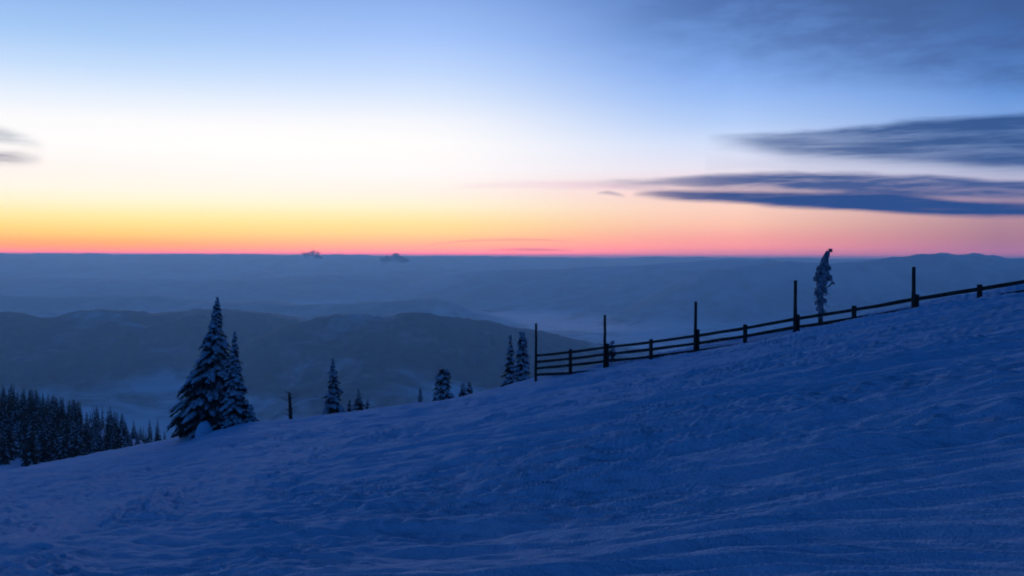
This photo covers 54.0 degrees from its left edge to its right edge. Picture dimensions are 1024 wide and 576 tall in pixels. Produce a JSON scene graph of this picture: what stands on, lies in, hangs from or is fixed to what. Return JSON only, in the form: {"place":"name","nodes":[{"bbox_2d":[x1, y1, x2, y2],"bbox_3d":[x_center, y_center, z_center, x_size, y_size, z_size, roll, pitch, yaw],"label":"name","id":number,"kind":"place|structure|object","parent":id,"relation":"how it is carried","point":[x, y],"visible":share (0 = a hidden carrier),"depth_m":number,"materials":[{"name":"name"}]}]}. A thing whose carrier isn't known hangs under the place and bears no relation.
{"place":"outdoors","nodes":[
{"label":"outdoors","id":0,"kind":"place"},
{"bbox_2d":[0,284,1023,575],"bbox_3d":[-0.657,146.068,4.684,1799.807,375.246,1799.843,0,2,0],"label":"snow slope","id":1,"kind":"structure","parent":0,"point":[878,444],"depth_m":13.83,"materials":[{"name":"white snow"}]},
{"bbox_2d":[0,396,5,422],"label":"spruce","id":2,"kind":"object","parent":1,"relation":"on","point":[3,409],"visible":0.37,"depth_m":271.10,"materials":[{"name":"green plant"}]},
{"bbox_2d":[1,387,7,409],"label":"spruce","id":3,"kind":"object","parent":1,"relation":"on","point":[4,399],"visible":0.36,"depth_m":354.43,"materials":[{"name":"green plant"}]},
{"bbox_2d":[0,423,9,464],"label":"spruce","id":4,"kind":"object","parent":1,"relation":"on","point":[3,460],"visible":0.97,"depth_m":188.86,"materials":[{"name":"green plant"}]},
{"bbox_2d":[2,424,12,462],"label":"spruce","id":5,"kind":"object","parent":1,"relation":"on","point":[6,440],"visible":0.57,"depth_m":194.50,"materials":[{"name":"green plant"}]},
{"bbox_2d":[3,412,17,459],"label":"spruce","id":6,"kind":"object","parent":1,"relation":"on","point":[13,451],"visible":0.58,"depth_m":205.16,"materials":[{"name":"green plant"}]},
{"bbox_2d":[5,384,16,422],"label":"spruce","id":7,"kind":"object","parent":1,"relation":"on","point":[10,407],"visible":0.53,"depth_m":306.09,"materials":[{"name":"green plant"}]},
{"bbox_2d":[8,413,20,453],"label":"spruce","id":8,"kind":"object","parent":1,"relation":"on","point":[12,422],"visible":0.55,"depth_m":226.87,"materials":[{"name":"green plant"}]},
{"bbox_2d":[9,398,19,426],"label":"spruce","id":9,"kind":"object","parent":1,"relation":"on","point":[15,412],"visible":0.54,"depth_m":295.94,"materials":[{"name":"green plant"}]},
{"bbox_2d":[14,397,27,436],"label":"spruce","id":10,"kind":"object","parent":1,"relation":"on","point":[19,424],"visible":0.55,"depth_m":267.54,"materials":[{"name":"green plant"}]},
{"bbox_2d":[16,427,25,457],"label":"spruce","id":11,"kind":"object","parent":1,"relation":"on","point":[21,447],"visible":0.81,"depth_m":220.66,"materials":[{"name":"green plant"}]},
{"bbox_2d":[17,411,26,445],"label":"spruce","id":12,"kind":"object","parent":1,"relation":"on","point":[24,431],"visible":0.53,"depth_m":245.80,"materials":[{"name":"green plant"}]},
{"bbox_2d":[17,398,27,432],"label":"spruce","id":13,"kind":"object","parent":1,"relation":"on","point":[23,414],"visible":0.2,"depth_m":275.43,"materials":[{"name":"green plant"}]},
{"bbox_2d":[19,389,30,420],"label":"spruce","id":14,"kind":"object","parent":1,"relation":"on","point":[25,405],"visible":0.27,"depth_m":303.19,"materials":[{"name":"green plant"}]},
{"bbox_2d":[23,398,29,422],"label":"spruce","id":15,"kind":"object","parent":1,"relation":"on","point":[26,412],"visible":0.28,"depth_m":287.82,"materials":[{"name":"green plant"}]},
{"bbox_2d":[20,414,37,461],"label":"spruce","id":16,"kind":"object","parent":1,"relation":"on","point":[28,428],"visible":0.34,"depth_m":202.39,"materials":[{"name":"green plant"}]},
{"bbox_2d":[21,420,39,466],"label":"spruce","id":17,"kind":"object","parent":1,"relation":"on","point":[28,458],"visible":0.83,"depth_m":189.94,"materials":[{"name":"green plant"}]},
{"bbox_2d":[27,393,33,415],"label":"spruce","id":18,"kind":"object","parent":1,"relation":"on","point":[30,408],"visible":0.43,"depth_m":321.76,"materials":[{"name":"green plant"}]},
{"bbox_2d":[31,389,39,422],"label":"spruce","id":19,"kind":"object","parent":1,"relation":"on","point":[35,398],"visible":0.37,"depth_m":314.27,"materials":[{"name":"green plant"}]},
{"bbox_2d":[34,392,43,418],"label":"spruce","id":20,"kind":"object","parent":1,"relation":"on","point":[38,405],"visible":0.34,"depth_m":301.16,"materials":[{"name":"green plant"}]},
{"bbox_2d":[36,415,45,456],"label":"spruce","id":21,"kind":"object","parent":1,"relation":"on","point":[39,432],"visible":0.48,"depth_m":219.32,"materials":[{"name":"green plant"}]},
{"bbox_2d":[38,425,50,462],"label":"spruce","id":22,"kind":"object","parent":1,"relation":"on","point":[46,454],"visible":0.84,"depth_m":210.02,"materials":[{"name":"green plant"}]},
{"bbox_2d":[38,420,51,459],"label":"spruce","id":23,"kind":"object","parent":1,"relation":"on","point":[43,442],"visible":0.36,"depth_m":214.74,"materials":[{"name":"green plant"}]},
{"bbox_2d":[38,400,51,435],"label":"spruce","id":24,"kind":"object","parent":1,"relation":"on","point":[44,415],"visible":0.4,"depth_m":266.70,"materials":[{"name":"green plant"}]},
{"bbox_2d":[43,400,48,422],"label":"spruce","id":25,"kind":"object","parent":1,"relation":"on","point":[45,409],"visible":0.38,"depth_m":345.60,"materials":[{"name":"green plant"}]},
{"bbox_2d":[45,402,50,424],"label":"spruce","id":26,"kind":"object","parent":1,"relation":"on","point":[48,412],"visible":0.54,"depth_m":310.75,"materials":[{"name":"green plant"}]},
{"bbox_2d":[45,394,50,411],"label":"spruce","id":27,"kind":"object","parent":1,"relation":"on","point":[48,398],"visible":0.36,"depth_m":409.66,"materials":[{"name":"green plant"}]},
{"bbox_2d":[48,401,56,431],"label":"spruce","id":28,"kind":"object","parent":1,"relation":"on","point":[51,411],"visible":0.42,"depth_m":292.32,"materials":[{"name":"green plant"}]},
{"bbox_2d":[48,419,62,461],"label":"spruce","id":29,"kind":"object","parent":1,"relation":"on","point":[53,449],"visible":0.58,"depth_m":206.26,"materials":[{"name":"green plant"}]},
{"bbox_2d":[51,397,60,433],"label":"spruce","id":30,"kind":"object","parent":1,"relation":"on","point":[57,416],"visible":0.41,"depth_m":287.73,"materials":[{"name":"green plant"}]},
{"bbox_2d":[52,405,61,437],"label":"spruce","id":31,"kind":"object","parent":1,"relation":"on","point":[58,426],"visible":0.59,"depth_m":277.53,"materials":[{"name":"green plant"}]},
{"bbox_2d":[52,399,62,428],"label":"spruce","id":32,"kind":"object","parent":1,"relation":"on","point":[58,414],"visible":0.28,"depth_m":299.79,"materials":[{"name":"green plant"}]},
{"bbox_2d":[53,420,67,460],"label":"spruce","id":33,"kind":"object","parent":1,"relation":"on","point":[64,450],"visible":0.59,"depth_m":196.19,"materials":[{"name":"green plant"}]},
{"bbox_2d":[60,403,67,427],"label":"spruce","id":34,"kind":"object","parent":1,"relation":"on","point":[63,417],"visible":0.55,"depth_m":305.59,"materials":[{"name":"green plant"}]},
{"bbox_2d":[60,420,69,449],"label":"spruce","id":35,"kind":"object","parent":1,"relation":"on","point":[66,439],"visible":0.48,"depth_m":240.63,"materials":[{"name":"green plant"}]},
{"bbox_2d":[63,403,69,436],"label":"spruce","id":36,"kind":"object","parent":1,"relation":"on","point":[67,418],"visible":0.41,"depth_m":261.95,"materials":[{"name":"green plant"}]},
{"bbox_2d":[65,431,73,457],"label":"spruce","id":37,"kind":"object","parent":1,"relation":"on","point":[69,454],"visible":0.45,"depth_m":188.68,"materials":[{"name":"green plant"}]},
{"bbox_2d":[67,420,74,451],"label":"spruce","id":38,"kind":"object","parent":1,"relation":"on","point":[72,434],"visible":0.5,"depth_m":230.95,"materials":[{"name":"green plant"}]},
{"bbox_2d":[71,410,76,447],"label":"spruce","id":39,"kind":"object","parent":1,"relation":"on","point":[74,425],"visible":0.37,"depth_m":247.32,"materials":[{"name":"green plant"}]},
{"bbox_2d":[68,399,80,435],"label":"spruce","id":40,"kind":"object","parent":1,"relation":"on","point":[71,414],"visible":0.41,"depth_m":267.92,"materials":[{"name":"green plant"}]},
{"bbox_2d":[73,401,84,436],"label":"spruce","id":41,"kind":"object","parent":1,"relation":"on","point":[79,416],"visible":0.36,"depth_m":292.91,"materials":[{"name":"green plant"}]},
{"bbox_2d":[72,421,86,456],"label":"spruce","id":42,"kind":"object","parent":1,"relation":"on","point":[80,451],"visible":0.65,"depth_m":202.58,"materials":[{"name":"green plant"}]},
{"bbox_2d":[72,417,88,456],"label":"spruce","id":43,"kind":"object","parent":1,"relation":"on","point":[83,443],"visible":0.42,"depth_m":220.82,"materials":[{"name":"green plant"}]},
{"bbox_2d":[81,414,91,451],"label":"spruce","id":44,"kind":"object","parent":1,"relation":"on","point":[86,439],"visible":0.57,"depth_m":236.67,"materials":[{"name":"green plant"}]},
{"bbox_2d":[82,412,90,439],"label":"spruce","id":45,"kind":"object","parent":1,"relation":"on","point":[87,428],"visible":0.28,"depth_m":279.22,"materials":[{"name":"green plant"}]},
{"bbox_2d":[87,431,92,454],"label":"spruce","id":46,"kind":"object","parent":1,"relation":"on","point":[90,442],"visible":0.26,"depth_m":227.81,"materials":[{"name":"green plant"}]},
{"bbox_2d":[90,432,96,453],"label":"spruce","id":47,"kind":"object","parent":1,"relation":"on","point":[94,448],"visible":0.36,"depth_m":188.62,"materials":[{"name":"green plant"}]},
{"bbox_2d":[88,409,100,444],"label":"spruce","id":48,"kind":"object","parent":1,"relation":"on","point":[92,419],"visible":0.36,"depth_m":258.06,"materials":[{"name":"green plant"}]},
{"bbox_2d":[90,431,98,453],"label":"spruce","id":49,"kind":"object","parent":1,"relation":"on","point":[93,446],"visible":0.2,"depth_m":197.38,"materials":[{"name":"green plant"}]},
{"bbox_2d":[92,407,103,445],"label":"spruce","id":50,"kind":"object","parent":1,"relation":"on","point":[97,417],"visible":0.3,"depth_m":263.64,"materials":[{"name":"green plant"}]},
{"bbox_2d":[95,429,101,451],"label":"spruce","id":51,"kind":"object","parent":1,"relation":"on","point":[99,448],"visible":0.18,"depth_m":214.05,"materials":[{"name":"green plant"}]},
{"bbox_2d":[96,420,104,450],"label":"spruce","id":52,"kind":"object","parent":1,"relation":"on","point":[99,436],"visible":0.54,"depth_m":242.76,"materials":[{"name":"green plant"}]},
{"bbox_2d":[100,406,104,429],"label":"spruce","id":53,"kind":"object","parent":1,"relation":"on","point":[102,424],"visible":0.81,"depth_m":373.54,"materials":[{"name":"green plant"}]},
{"bbox_2d":[100,431,107,450],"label":"spruce","id":54,"kind":"object","parent":1,"relation":"on","point":[103,446],"visible":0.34,"depth_m":204.42,"materials":[{"name":"green plant"}]},
{"bbox_2d":[104,417,112,449],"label":"spruce","id":55,"kind":"object","parent":1,"relation":"on","point":[108,437],"visible":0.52,"depth_m":248.23,"materials":[{"name":"green plant"}]},
{"bbox_2d":[103,411,114,445],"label":"spruce","id":56,"kind":"object","parent":1,"relation":"on","point":[106,428],"visible":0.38,"depth_m":268.64,"materials":[{"name":"green plant"}]},
{"bbox_2d":[108,430,115,449],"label":"spruce","id":57,"kind":"object","parent":1,"relation":"on","point":[110,447],"visible":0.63,"depth_m":236.81,"materials":[{"name":"green plant"}]},
{"bbox_2d":[108,421,116,446],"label":"spruce","id":58,"kind":"object","parent":1,"relation":"on","point":[113,434],"visible":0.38,"depth_m":256.67,"materials":[{"name":"green plant"}]},
{"bbox_2d":[113,412,117,435],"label":"spruce","id":59,"kind":"object","parent":1,"relation":"on","point":[114,420],"visible":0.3,"depth_m":286.52,"materials":[{"name":"green plant"}]},
{"bbox_2d":[114,413,120,442],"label":"spruce","id":60,"kind":"object","parent":1,"relation":"on","point":[117,429],"visible":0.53,"depth_m":275.00,"materials":[{"name":"green plant"}]},
{"bbox_2d":[114,420,124,448],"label":"spruce","id":61,"kind":"object","parent":1,"relation":"on","point":[119,435],"visible":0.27,"depth_m":218.88,"materials":[{"name":"green plant"}]},
{"bbox_2d":[116,429,126,448],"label":"spruce","id":62,"kind":"object","parent":1,"relation":"on","point":[122,443],"visible":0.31,"depth_m":193.06,"materials":[{"name":"green plant"}]},
{"bbox_2d":[119,414,126,434],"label":"spruce","id":63,"kind":"object","parent":1,"relation":"on","point":[124,426],"visible":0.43,"depth_m":313.35,"materials":[{"name":"green plant"}]},
{"bbox_2d":[127,431,131,446],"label":"spruce","id":64,"kind":"object","parent":1,"relation":"on","point":[128,442],"visible":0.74,"depth_m":271.63,"materials":[{"name":"green plant"}]},
{"bbox_2d":[130,419,136,438],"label":"spruce","id":65,"kind":"object","parent":1,"relation":"on","point":[134,434],"visible":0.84,"depth_m":331.35,"materials":[{"name":"green plant"}]},
{"bbox_2d":[146,422,153,442],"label":"spruce","id":66,"kind":"object","parent":1,"relation":"on","point":[150,435],"visible":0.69,"depth_m":301.25,"materials":[{"name":"green plant"}]},
{"bbox_2d":[154,417,161,440],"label":"spruce","id":67,"kind":"object","parent":1,"relation":"on","point":[157,435],"visible":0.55,"depth_m":297.26,"materials":[{"name":"green plant"}]},
{"bbox_2d":[195,420,212,437],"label":"snow mound","id":68,"kind":"object","parent":1,"relation":"on","point":[203,428],"visible":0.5,"depth_m":78.98,"materials":[{"name":"white snow"}]},
{"bbox_2d":[166,297,246,440],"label":"spruce","id":69,"kind":"object","parent":1,"relation":"on","point":[202,387],"visible":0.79,"depth_m":83.02,"materials":[{"name":"green plant"}]},
{"bbox_2d":[212,331,259,430],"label":"spruce","id":70,"kind":"object","parent":1,"relation":"on","point":[233,407],"visible":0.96,"depth_m":81.29,"materials":[{"name":"green plant"}]},
{"bbox_2d":[245,404,256,422],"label":"spruce","id":71,"kind":"object","parent":1,"relation":"on","point":[251,417],"visible":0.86,"depth_m":80.70,"materials":[{"name":"green plant"}]},
{"bbox_2d":[281,390,298,418],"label":"broken trunk","id":72,"kind":"object","parent":1,"relation":"on","point":[290,415],"visible":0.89,"depth_m":92.29,"materials":[{"name":"brown plant"}]},
{"bbox_2d":[321,358,344,414],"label":"spruce","id":73,"kind":"object","parent":1,"relation":"on","point":[332,404],"visible":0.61,"depth_m":92.96,"materials":[{"name":"green plant"}]},
{"bbox_2d":[346,399,352,411],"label":"spruce","id":74,"kind":"object","parent":1,"relation":"on","point":[349,408],"visible":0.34,"depth_m":98.32,"materials":[{"name":"green plant"}]},
{"bbox_2d":[352,389,364,410],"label":"spruce","id":75,"kind":"object","parent":1,"relation":"on","point":[358,402],"visible":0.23,"depth_m":97.26,"materials":[{"name":"green plant"}]},
{"bbox_2d":[418,386,422,401],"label":"spruce","id":76,"kind":"object","parent":1,"relation":"on","point":[420,398],"visible":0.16,"depth_m":118.33,"materials":[{"name":"green plant"}]},
{"bbox_2d":[431,368,455,401],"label":"spruce","id":77,"kind":"object","parent":1,"relation":"on","point":[441,381],"visible":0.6,"depth_m":82.92,"materials":[{"name":"green plant"}]},
{"bbox_2d":[458,382,466,396],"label":"spruce","id":78,"kind":"object","parent":1,"relation":"on","point":[462,392],"visible":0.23,"depth_m":88.20,"materials":[{"name":"green plant"}]},
{"bbox_2d":[466,381,472,394],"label":"spruce","id":79,"kind":"object","parent":1,"relation":"on","point":[469,390],"visible":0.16,"depth_m":88.80,"materials":[{"name":"green plant"}]},
{"bbox_2d":[500,335,515,386],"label":"spruce","id":80,"kind":"object","parent":1,"relation":"on","point":[509,374],"visible":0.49,"depth_m":70.04,"materials":[{"name":"green plant"}]},
{"bbox_2d":[513,331,530,382],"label":"spruce","id":81,"kind":"object","parent":1,"relation":"on","point":[522,372],"visible":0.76,"depth_m":66.92,"materials":[{"name":"green plant"}]},
{"bbox_2d":[609,340,615,362],"bbox_3d":[6.306,4.959,63.188,0.810,3.355,0.747,2,2,35],"label":"sapling","id":82,"kind":"object","parent":1,"relation":"on","point":[612,356],"visible":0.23,"depth_m":63.07,"materials":[{"name":"green plant"}]},
{"bbox_2d":[534,267,1023,381],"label":"rail fence","id":83,"kind":"object","parent":1,"relation":"on","point":[915,298],"visible":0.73,"depth_m":45.79,"materials":[{"name":"brown wood"}]},
{"bbox_2d":[812,249,834,321],"bbox_3d":[16.129,0.508,52.033,1.197,5.096,0.713,0,2,0],"label":"rime tree","id":84,"kind":"object","parent":1,"relation":"on","point":[822,277],"visible":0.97,"depth_m":51.83,"materials":[{"name":"white plant"}]},
{"bbox_2d":[0,253,1023,441],"bbox_3d":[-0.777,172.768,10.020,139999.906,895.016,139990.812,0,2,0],"label":"valley","id":85,"kind":"structure","parent":0,"point":[123,334],"depth_m":8587.22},
{"bbox_2d":[0,0,1023,258],"label":"sky","id":86,"kind":"structure","parent":0,"point":[855,129],"materials":[{"name":"blue"}]}
]}

